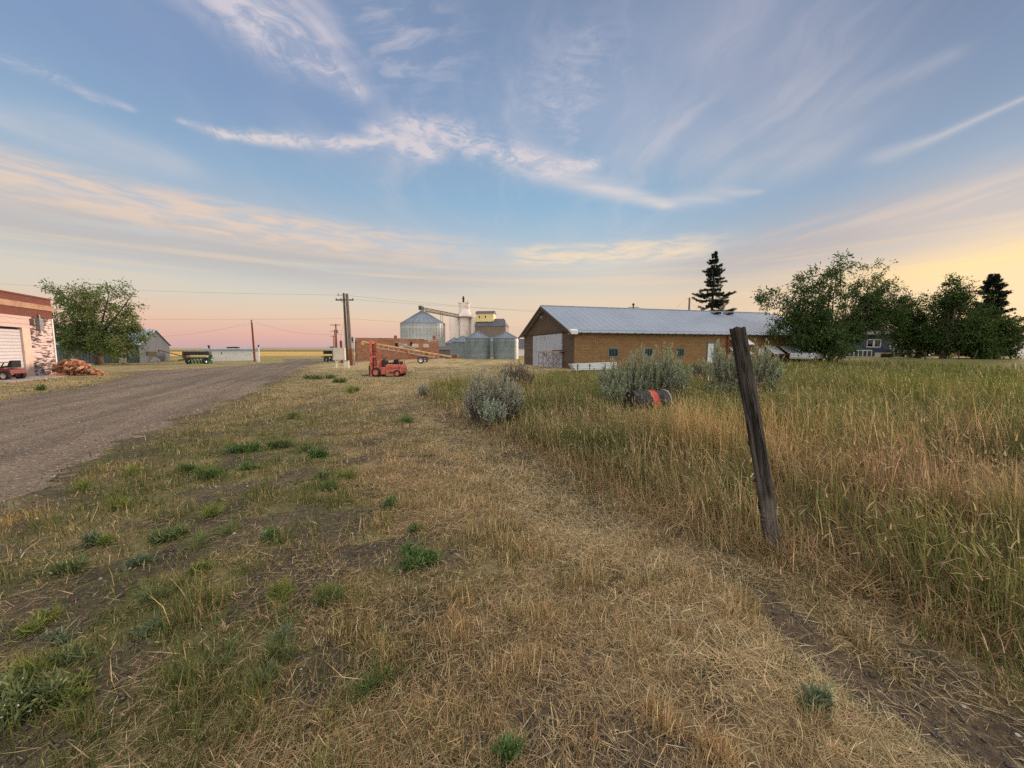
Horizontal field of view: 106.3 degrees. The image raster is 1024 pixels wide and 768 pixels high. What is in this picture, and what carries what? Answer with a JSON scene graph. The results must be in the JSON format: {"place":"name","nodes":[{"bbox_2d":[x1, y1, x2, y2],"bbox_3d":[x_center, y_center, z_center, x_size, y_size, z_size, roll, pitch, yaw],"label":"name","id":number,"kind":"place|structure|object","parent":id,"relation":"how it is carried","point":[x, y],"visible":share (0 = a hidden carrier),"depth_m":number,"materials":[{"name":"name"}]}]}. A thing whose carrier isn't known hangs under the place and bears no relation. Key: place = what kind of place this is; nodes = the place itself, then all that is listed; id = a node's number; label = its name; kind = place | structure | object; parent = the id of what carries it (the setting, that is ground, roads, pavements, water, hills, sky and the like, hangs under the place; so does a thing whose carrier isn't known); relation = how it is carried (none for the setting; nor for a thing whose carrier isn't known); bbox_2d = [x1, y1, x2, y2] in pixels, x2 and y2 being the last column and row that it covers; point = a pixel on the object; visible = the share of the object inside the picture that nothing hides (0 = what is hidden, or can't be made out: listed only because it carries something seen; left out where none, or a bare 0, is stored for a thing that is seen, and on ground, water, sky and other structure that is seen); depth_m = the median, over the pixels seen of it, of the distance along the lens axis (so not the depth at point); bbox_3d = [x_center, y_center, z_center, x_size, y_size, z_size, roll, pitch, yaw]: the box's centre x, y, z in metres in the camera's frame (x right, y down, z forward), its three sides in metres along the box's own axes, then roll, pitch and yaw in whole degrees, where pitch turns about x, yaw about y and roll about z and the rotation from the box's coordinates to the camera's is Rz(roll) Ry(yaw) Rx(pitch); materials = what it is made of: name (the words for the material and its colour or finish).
{"place":"outdoors","nodes":[
{"label":"outdoors","id":0,"kind":"place"},
{"bbox_2d":[0,359,329,510],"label":"gravel road","id":1,"kind":"structure","parent":0,"point":[98,419],"depth_m":9.33,"materials":[{"name":"grey gravel"}]},
{"bbox_2d":[169,347,354,349],"bbox_3d":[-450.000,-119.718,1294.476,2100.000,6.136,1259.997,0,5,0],"label":"hills","id":2,"kind":"structure","parent":0,"point":[310,348],"depth_m":829.78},
{"bbox_2d":[0,350,1023,767],"bbox_3d":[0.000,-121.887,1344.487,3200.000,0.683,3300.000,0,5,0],"label":"ground","id":3,"kind":"structure","parent":0,"point":[996,748],"depth_m":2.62,"materials":[{"name":"beige plant"}]},
{"bbox_2d":[0,360,26,379],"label":"pickup truck","id":4,"kind":"object","parent":3,"relation":"on","point":[15,369],"visible":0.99,"depth_m":19.85,"materials":[{"name":"red metal"}]},
{"bbox_2d":[0,290,56,377],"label":"garage","id":5,"kind":"structure","parent":3,"relation":"on","point":[27,336],"depth_m":22.13,"materials":[{"name":"white"}]},
{"bbox_2d":[0,327,23,377],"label":"roller door","id":6,"kind":"structure","parent":5,"relation":"in","point":[10,338],"depth_m":20.95,"materials":[{"name":"white metal"}]},
{"bbox_2d":[0,644,57,685],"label":"weed","id":7,"kind":"object","parent":3,"relation":"on","point":[25,663],"visible":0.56,"depth_m":1.87,"materials":[{"name":"green plant"}]},
{"bbox_2d":[10,611,51,639],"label":"weed","id":8,"kind":"object","parent":3,"relation":"on","point":[29,630],"visible":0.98,"depth_m":2.16,"materials":[{"name":"green plant"}]},
{"bbox_2d":[0,374,79,382],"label":"concrete apron","id":9,"kind":"object","parent":3,"relation":"on","point":[29,378],"visible":0.33,"depth_m":20.38,"materials":[{"name":"concrete"}]},
{"bbox_2d":[0,663,92,733],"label":"weed","id":10,"kind":"object","parent":3,"relation":"on","point":[18,695],"visible":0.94,"depth_m":1.70,"materials":[{"name":"green plant"}]},
{"bbox_2d":[30,603,66,623],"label":"weed","id":11,"kind":"object","parent":3,"relation":"on","point":[51,613],"visible":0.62,"depth_m":2.29,"materials":[{"name":"green plant"}]},
{"bbox_2d":[26,673,84,716],"bbox_3d":[-2.067,1.417,1.744,0.223,0.160,0.164,0,5,0],"label":"weed","id":12,"kind":"object","parent":3,"relation":"on","point":[53,705],"visible":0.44,"depth_m":1.75,"materials":[{"name":"green"}]},
{"bbox_2d":[40,624,83,646],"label":"weed","id":13,"kind":"object","parent":3,"relation":"on","point":[60,637],"visible":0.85,"depth_m":2.14,"materials":[{"name":"green plant"}]},
{"bbox_2d":[40,638,98,672],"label":"weed","id":14,"kind":"object","parent":3,"relation":"on","point":[69,650],"visible":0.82,"depth_m":1.98,"materials":[{"name":"green plant"}]},
{"bbox_2d":[46,551,97,576],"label":"weed","id":15,"kind":"object","parent":3,"relation":"on","point":[78,563],"visible":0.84,"depth_m":2.76,"materials":[{"name":"green plant"}]},
{"bbox_2d":[45,659,104,709],"bbox_3d":[-2.065,1.440,1.822,0.309,0.152,0.202,5,7,44],"label":"weed","id":16,"kind":"object","parent":3,"relation":"on","point":[88,691],"visible":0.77,"depth_m":1.80,"materials":[{"name":"green plant"}]},
{"bbox_2d":[60,475,105,493],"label":"weed","id":17,"kind":"object","parent":3,"relation":"on","point":[84,484],"visible":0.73,"depth_m":4.33,"materials":[{"name":"green"}]},
{"bbox_2d":[75,527,106,546],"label":"weed","id":18,"kind":"object","parent":3,"relation":"on","point":[90,539],"visible":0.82,"depth_m":3.15,"materials":[{"name":"green"}]},
{"bbox_2d":[34,278,155,364],"bbox_3d":[-41.258,-6.170,38.357,10.541,9.281,6.944,0,5,0],"label":"broadleaf tree","id":19,"kind":"object","parent":3,"relation":"on","point":[91,333],"visible":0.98,"depth_m":37.46,"materials":[{"name":"green plant"}]},
{"bbox_2d":[95,532,119,548],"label":"weed","id":20,"kind":"object","parent":3,"relation":"on","point":[107,539],"visible":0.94,"depth_m":3.15,"materials":[{"name":"green"}]},
{"bbox_2d":[55,329,171,362],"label":"metal shed","id":21,"kind":"structure","parent":3,"relation":"on","point":[154,345],"depth_m":45.63,"materials":[{"name":"grey"}]},
{"bbox_2d":[93,489,142,515],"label":"weed","id":22,"kind":"object","parent":3,"relation":"on","point":[113,504],"visible":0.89,"depth_m":3.86,"materials":[{"name":"green plant"}]},
{"bbox_2d":[113,461,149,478],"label":"weed","id":23,"kind":"object","parent":3,"relation":"on","point":[131,470],"visible":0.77,"depth_m":4.84,"materials":[{"name":"green"}]},
{"bbox_2d":[113,549,159,570],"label":"weed","id":24,"kind":"object","parent":3,"relation":"on","point":[141,559],"visible":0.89,"depth_m":2.86,"materials":[{"name":"green plant"}]},
{"bbox_2d":[127,609,162,638],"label":"weed","id":25,"kind":"object","parent":3,"relation":"on","point":[151,624],"visible":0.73,"depth_m":2.16,"materials":[{"name":"green plant"}]},
{"bbox_2d":[130,578,178,610],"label":"weed","id":26,"kind":"object","parent":3,"relation":"on","point":[149,594],"visible":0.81,"depth_m":2.43,"materials":[{"name":"green plant"}]},
{"bbox_2d":[143,520,190,545],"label":"weed","id":27,"kind":"object","parent":3,"relation":"on","point":[177,531],"visible":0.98,"depth_m":3.23,"materials":[{"name":"green plant"}]},
{"bbox_2d":[172,460,199,471],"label":"weed","id":28,"kind":"object","parent":3,"relation":"on","point":[185,467],"visible":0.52,"depth_m":5.03,"materials":[{"name":"green"}]},
{"bbox_2d":[178,351,213,363],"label":"planter","id":29,"kind":"object","parent":3,"relation":"on","point":[204,360],"visible":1,"depth_m":40.74,"materials":[{"name":"green paint"}]},
{"bbox_2d":[180,526,217,555],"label":"weed","id":30,"kind":"object","parent":3,"relation":"on","point":[199,539],"visible":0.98,"depth_m":3.11,"materials":[{"name":"green plant"}]},
{"bbox_2d":[182,555,217,575],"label":"weed","id":31,"kind":"object","parent":3,"relation":"on","point":[207,564],"visible":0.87,"depth_m":2.75,"materials":[{"name":"green"}]},
{"bbox_2d":[188,498,230,519],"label":"weed","id":32,"kind":"object","parent":3,"relation":"on","point":[210,512],"visible":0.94,"depth_m":3.68,"materials":[{"name":"green plant"}]},
{"bbox_2d":[192,465,231,481],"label":"weed","id":33,"kind":"object","parent":3,"relation":"on","point":[210,472],"visible":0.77,"depth_m":4.72,"materials":[{"name":"green"}]},
{"bbox_2d":[171,630,262,688],"bbox_3d":[-1.479,1.411,1.952,0.304,0.264,0.354,2,5,18],"label":"weed","id":34,"kind":"object","parent":3,"relation":"on","point":[231,646],"visible":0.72,"depth_m":1.96,"materials":[{"name":"green plant"}]},
{"bbox_2d":[206,515,250,539],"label":"weed","id":35,"kind":"object","parent":3,"relation":"on","point":[230,528],"visible":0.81,"depth_m":3.36,"materials":[{"name":"green"}]},
{"bbox_2d":[204,345,257,360],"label":"white building","id":36,"kind":"structure","parent":3,"relation":"on","point":[232,354],"depth_m":51.66,"materials":[{"name":"paint"}]},
{"bbox_2d":[220,440,263,453],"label":"weed","id":37,"kind":"object","parent":3,"relation":"on","point":[236,448],"visible":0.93,"depth_m":5.99,"materials":[{"name":"green plant"}]},
{"bbox_2d":[235,461,262,470],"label":"weed","id":38,"kind":"object","parent":3,"relation":"on","point":[245,466],"visible":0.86,"depth_m":5.07,"materials":[{"name":"green"}]},
{"bbox_2d":[251,320,255,361],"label":"utility pole","id":39,"kind":"object","parent":3,"relation":"on","point":[254,355],"visible":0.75,"depth_m":47.64,"materials":[{"name":"wood"}]},
{"bbox_2d":[246,658,281,692],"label":"weed","id":40,"kind":"object","parent":3,"relation":"on","point":[267,672],"visible":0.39,"depth_m":1.83,"materials":[{"name":"green plant"}]},
{"bbox_2d":[258,524,285,541],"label":"weed","id":41,"kind":"object","parent":3,"relation":"on","point":[271,530],"visible":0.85,"depth_m":3.21,"materials":[{"name":"green"}]},
{"bbox_2d":[264,436,293,449],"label":"weed","id":42,"kind":"object","parent":3,"relation":"on","point":[280,443],"visible":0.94,"depth_m":6.21,"materials":[{"name":"green"}]},
{"bbox_2d":[260,570,300,606],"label":"weed","id":43,"kind":"object","parent":3,"relation":"on","point":[283,587],"visible":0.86,"depth_m":2.43,"materials":[{"name":"green plant"}]},
{"bbox_2d":[252,623,314,665],"bbox_3d":[-1.187,1.375,1.994,0.334,0.296,0.212,0,5,0],"label":"weed","id":44,"kind":"object","parent":3,"relation":"on","point":[274,650],"visible":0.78,"depth_m":1.99,"materials":[{"name":"green plant"}]},
{"bbox_2d":[263,615,304,659],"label":"weed","id":45,"kind":"object","parent":3,"relation":"on","point":[283,633],"visible":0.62,"depth_m":2.07,"materials":[{"name":"green plant"}]},
{"bbox_2d":[304,446,329,458],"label":"weed","id":46,"kind":"object","parent":3,"relation":"on","point":[319,453],"visible":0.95,"depth_m":5.65,"materials":[{"name":"green"}]},
{"bbox_2d":[302,374,336,379],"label":"weed","id":47,"kind":"object","parent":3,"relation":"on","point":[314,376],"visible":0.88,"depth_m":20.26,"materials":[{"name":"green"}]},
{"bbox_2d":[305,575,335,602],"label":"weed","id":48,"kind":"object","parent":3,"relation":"on","point":[318,590],"visible":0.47,"depth_m":2.43,"materials":[{"name":"green"}]},
{"bbox_2d":[309,466,331,479],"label":"weed","id":49,"kind":"object","parent":3,"relation":"on","point":[320,475],"visible":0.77,"depth_m":4.66,"materials":[{"name":"green"}]},
{"bbox_2d":[309,576,350,610],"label":"weed","id":50,"kind":"object","parent":3,"relation":"on","point":[319,596],"visible":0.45,"depth_m":2.45,"materials":[{"name":"green"}]},
{"bbox_2d":[318,472,341,492],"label":"weed","id":51,"kind":"object","parent":3,"relation":"on","point":[330,482],"visible":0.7,"depth_m":4.31,"materials":[{"name":"green"}]},
{"bbox_2d":[320,578,355,605],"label":"weed","id":52,"kind":"object","parent":3,"relation":"on","point":[331,589],"visible":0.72,"depth_m":2.42,"materials":[{"name":"green"}]},
{"bbox_2d":[333,348,345,367],"bbox_3d":[-14.173,-2.085,31.577,0.920,1.760,0.355,0,5,-3],"label":"utility cabinet","id":53,"kind":"object","parent":3,"relation":"on","point":[339,353],"visible":0.81,"depth_m":31.38,"materials":[{"name":"beige metal"}]},
{"bbox_2d":[335,293,353,359],"bbox_3d":[-16.233,-5.260,37.634,1.750,7.184,0.339,0,5,0],"label":"utility pole","id":54,"kind":"object","parent":3,"relation":"on","point":[345,327],"visible":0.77,"depth_m":37.51,"materials":[{"name":"brown wood"}]},
{"bbox_2d":[333,464,362,480],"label":"weed","id":55,"kind":"object","parent":3,"relation":"on","point":[347,474],"visible":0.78,"depth_m":4.71,"materials":[{"name":"green"}]},
{"bbox_2d":[345,294,352,365],"bbox_3d":[-14.949,-4.825,35.307,0.472,6.833,0.380,0,5,0],"label":"utility pole","id":56,"kind":"object","parent":3,"relation":"on","point":[350,349],"visible":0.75,"depth_m":35.20,"materials":[{"name":"brown wood"}]},
{"bbox_2d":[337,654,411,722],"bbox_3d":[-0.636,1.426,1.790,0.392,0.250,0.310,-4,6,-35],"label":"weed","id":57,"kind":"object","parent":3,"relation":"on","point":[369,680],"visible":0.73,"depth_m":1.79,"materials":[{"name":"green plant"}]},
{"bbox_2d":[361,341,406,376],"bbox_3d":[-7.502,-1.479,22.354,2.540,2.080,1.060,1,5,6],"label":"forklift","id":58,"kind":"object","parent":3,"relation":"on","point":[395,367],"visible":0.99,"depth_m":22.03,"materials":[{"name":"red metal"}]},
{"bbox_2d":[376,492,402,510],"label":"weed","id":59,"kind":"object","parent":3,"relation":"on","point":[391,500],"visible":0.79,"depth_m":3.88,"materials":[{"name":"green"}]},
{"bbox_2d":[355,335,438,361],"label":"brick building","id":60,"kind":"structure","parent":3,"relation":"on","point":[362,353],"depth_m":43.45,"materials":[{"name":"red brick"}]},
{"bbox_2d":[394,413,416,423],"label":"weed","id":61,"kind":"object","parent":3,"relation":"on","point":[407,419],"visible":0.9,"depth_m":8.27,"materials":[{"name":"green"}]},
{"bbox_2d":[361,341,457,362],"bbox_3d":[-10.118,-3.151,37.870,9.486,2.186,1.920,0,5,0],"label":"grain auger","id":62,"kind":"object","parent":3,"relation":"on","point":[421,359],"visible":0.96,"depth_m":37.78,"materials":[{"name":"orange metal"}]},
{"bbox_2d":[381,536,443,575],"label":"weed","id":63,"kind":"object","parent":3,"relation":"on","point":[420,557],"visible":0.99,"depth_m":2.83,"materials":[{"name":"green plant"}]},
{"bbox_2d":[407,519,428,535],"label":"weed","id":64,"kind":"object","parent":3,"relation":"on","point":[418,528],"visible":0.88,"depth_m":3.28,"materials":[{"name":"green"}]},
{"bbox_2d":[400,306,444,345],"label":"grain bin","id":65,"kind":"object","parent":3,"relation":"on","point":[412,327],"visible":0.73,"depth_m":104.27,"materials":[{"name":"metal"}]},
{"bbox_2d":[415,382,429,396],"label":"sagebrush","id":66,"kind":"object","parent":3,"relation":"on","point":[421,390],"visible":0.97,"depth_m":12.62,"materials":[{"name":"green plant"}]},
{"bbox_2d":[418,306,458,321],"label":"conveyor","id":67,"kind":"object","parent":3,"relation":"on","point":[434,311],"visible":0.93,"depth_m":113.89,"materials":[{"name":"grey metal"}]},
{"bbox_2d":[439,346,450,358],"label":"shed","id":68,"kind":"structure","parent":3,"relation":"on","point":[444,350],"depth_m":57.89,"materials":[{"name":"metal"}]},
{"bbox_2d":[452,336,465,357],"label":"grain bin","id":69,"kind":"object","parent":3,"relation":"on","point":[458,346],"visible":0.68,"depth_m":64.88,"materials":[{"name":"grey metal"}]},
{"bbox_2d":[449,296,475,339],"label":"concrete elevator","id":70,"kind":"object","parent":3,"relation":"on","point":[465,322],"visible":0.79,"depth_m":122.16,"materials":[{"name":"white concrete"}]},
{"bbox_2d":[464,331,490,358],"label":"grain bin","id":71,"kind":"object","parent":3,"relation":"on","point":[477,344],"visible":0.99,"depth_m":59.08,"materials":[{"name":"silver metal"}]},
{"bbox_2d":[457,364,525,425],"bbox_3d":[-0.393,0.247,7.969,1.364,1.301,0.869,1,5,16],"label":"sagebrush","id":72,"kind":"object","parent":3,"relation":"on","point":[476,396],"visible":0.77,"depth_m":7.85,"materials":[{"name":"green plant"}]},
{"bbox_2d":[474,311,508,337],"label":"wooden elevator","id":73,"kind":"object","parent":3,"relation":"on","point":[488,324],"visible":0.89,"depth_m":116.66,"materials":[{"name":"grey wood"}]},
{"bbox_2d":[476,394,508,428],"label":"sagebrush","id":74,"kind":"object","parent":3,"relation":"on","point":[490,417],"visible":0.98,"depth_m":7.59,"materials":[{"name":"green plant"}]},
{"bbox_2d":[493,332,518,358],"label":"grain bin","id":75,"kind":"object","parent":3,"relation":"on","point":[505,345],"visible":0.98,"depth_m":59.07,"materials":[{"name":"silver metal"}]},
{"bbox_2d":[489,727,528,767],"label":"weed","id":76,"kind":"object","parent":3,"relation":"on","point":[505,745],"visible":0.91,"depth_m":1.50,"materials":[{"name":"green plant"}]},
{"bbox_2d":[497,358,534,390],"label":"sagebrush","id":77,"kind":"object","parent":3,"relation":"on","point":[521,375],"visible":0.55,"depth_m":11.53,"materials":[{"name":"green plant"}]},
{"bbox_2d":[518,339,523,355],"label":"storage shed","id":78,"kind":"structure","parent":3,"relation":"on","point":[521,347],"depth_m":84.76,"materials":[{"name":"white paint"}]},
{"bbox_2d":[535,350,563,367],"bbox_3d":[3.022,-1.935,30.193,2.500,1.455,0.684,5,7,42],"label":"scaffold","id":79,"kind":"object","parent":3,"relation":"on","point":[553,351],"visible":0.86,"depth_m":30.17,"materials":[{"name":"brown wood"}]},
{"bbox_2d":[568,362,616,370],"bbox_3d":[5.354,-1.146,25.566,3.200,0.570,0.710,-1,5,-12],"label":"wagon box","id":80,"kind":"object","parent":3,"relation":"on","point":[584,366],"visible":0.67,"depth_m":25.25,"materials":[{"name":"white paint"}]},
{"bbox_2d":[599,380,627,408],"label":"sagebrush","id":81,"kind":"object","parent":3,"relation":"on","point":[615,393],"visible":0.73,"depth_m":9.61,"materials":[{"name":"green plant"}]},
{"bbox_2d":[594,343,693,401],"bbox_3d":[3.519,-0.223,10.251,2.662,1.859,1.178,0,5,0],"label":"sagebrush","id":82,"kind":"object","parent":3,"relation":"on","point":[644,382],"visible":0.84,"depth_m":10.08,"materials":[{"name":"green plant"}]},
{"bbox_2d":[624,389,671,414],"bbox_3d":[3.151,0.435,8.927,0.883,0.594,0.594,-1,5,-14],"label":"oil drum","id":83,"kind":"object","parent":3,"relation":"on","point":[640,395],"visible":0.55,"depth_m":8.72,"materials":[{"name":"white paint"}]},
{"bbox_2d":[518,303,817,368],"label":"barn","id":84,"kind":"structure","parent":3,"relation":"on","point":[580,334],"depth_m":30.95,"materials":[{"name":"brown wood"}]},
{"bbox_2d":[533,335,545,366],"bbox_3d":[2.420,-2.827,34.354,0.125,3.002,3.310,-2,5,-16],"label":"barn door","id":85,"kind":"structure","parent":84,"relation":"in","point":[539,342],"depth_m":34.16,"materials":[{"name":"white wood"}]},
{"bbox_2d":[546,333,562,367],"bbox_3d":[3.358,-2.533,31.152,0.125,3.002,3.310,-2,5,-16],"label":"barn door","id":86,"kind":"structure","parent":84,"relation":"in","point":[553,341],"depth_m":30.88,"materials":[{"name":"white wood"}]},
{"bbox_2d":[608,348,618,356],"bbox_3d":[7.502,-2.331,28.495,0.899,0.720,0.085,-2,5,-16],"label":"window","id":87,"kind":"structure","parent":84,"relation":"in","point":[612,352],"depth_m":28.48,"materials":[{"name":"green paint"}]},
{"bbox_2d":[688,361,712,381],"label":"sagebrush","id":88,"kind":"object","parent":3,"relation":"on","point":[697,370],"visible":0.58,"depth_m":15.91,"materials":[{"name":"green plant"}]},
{"bbox_2d":[691,250,736,310],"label":"spruce tree","id":89,"kind":"object","parent":3,"relation":"on","point":[711,282],"visible":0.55,"depth_m":58.32,"materials":[{"name":"green plant"}]},
{"bbox_2d":[703,380,734,403],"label":"sagebrush","id":90,"kind":"object","parent":3,"relation":"on","point":[725,387],"visible":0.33,"depth_m":10.54,"materials":[{"name":"green plant"}]},
{"bbox_2d":[416,356,1023,695],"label":"tall grass","id":91,"kind":"structure","parent":3,"relation":"on","point":[883,452],"depth_m":4.43,"materials":[{"name":"plant"}]},
{"bbox_2d":[699,338,788,402],"bbox_3d":[6.638,-0.357,11.029,2.342,1.939,1.104,0,5,0],"label":"sagebrush","id":92,"kind":"object","parent":3,"relation":"on","point":[725,373],"visible":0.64,"depth_m":10.85,"materials":[{"name":"green plant"}]},
{"bbox_2d":[729,326,781,555],"bbox_3d":[1.836,0.469,2.876,0.475,1.787,0.136,1,5,6],"label":"fence post","id":93,"kind":"object","parent":3,"relation":"on","point":[756,441],"visible":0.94,"depth_m":2.83,"materials":[{"name":"black wood"}]},
{"bbox_2d":[750,248,862,362],"bbox_3d":[23.867,-5.979,30.856,8.477,9.716,5.663,0,5,0],"label":"broadleaf tree","id":94,"kind":"object","parent":3,"relation":"on","point":[810,328],"visible":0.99,"depth_m":30.56,"materials":[{"name":"green plant"}]},
{"bbox_2d":[789,346,827,362],"bbox_3d":[25.084,-2.488,32.102,4.428,1.442,1.542,-3,6,-32],"label":"pickup truck","id":95,"kind":"object","parent":3,"relation":"on","point":[805,355],"visible":0.57,"depth_m":31.11,"materials":[{"name":"white metal"}]},
{"bbox_2d":[791,678,837,723],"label":"weed","id":96,"kind":"object","parent":3,"relation":"on","point":[816,693],"visible":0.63,"depth_m":1.69,"materials":[{"name":"green plant"}]},
{"bbox_2d":[833,322,904,356],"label":"house","id":97,"kind":"structure","parent":3,"relation":"on","point":[873,346],"depth_m":52.02,"materials":[{"name":"grey"}]},
{"bbox_2d":[828,257,928,357],"bbox_3d":[37.657,-7.865,40.595,9.250,10.908,5.225,0,5,0],"label":"broadleaf tree","id":98,"kind":"object","parent":3,"relation":"on","point":[872,310],"visible":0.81,"depth_m":39.89,"materials":[{"name":"green plant"}]},
{"bbox_2d":[876,289,937,357],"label":"broadleaf tree","id":99,"kind":"object","parent":3,"relation":"on","point":[910,342],"visible":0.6,"depth_m":42.10,"materials":[{"name":"green plant"}]},
{"bbox_2d":[911,272,990,358],"bbox_3d":[45.322,-6.696,39.643,6.714,9.542,4.919,0,5,0],"label":"broadleaf tree","id":100,"kind":"object","parent":3,"relation":"on","point":[953,304],"visible":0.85,"depth_m":39.18,"materials":[{"name":"green plant"}]},
{"bbox_2d":[950,294,1023,359],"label":"broadleaf tree","id":101,"kind":"object","parent":3,"relation":"on","point":[991,336],"visible":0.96,"depth_m":37.23,"materials":[{"name":"green plant"}]},
{"bbox_2d":[956,273,1023,357],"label":"spruce tree","id":102,"kind":"object","parent":3,"relation":"on","point":[992,281],"visible":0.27,"depth_m":40.84,"materials":[{"name":"green plant"}]},
{"bbox_2d":[0,0,1023,347],"label":"sky","id":103,"kind":"structure","parent":0,"point":[522,156],"materials":[{"name":"blue"}]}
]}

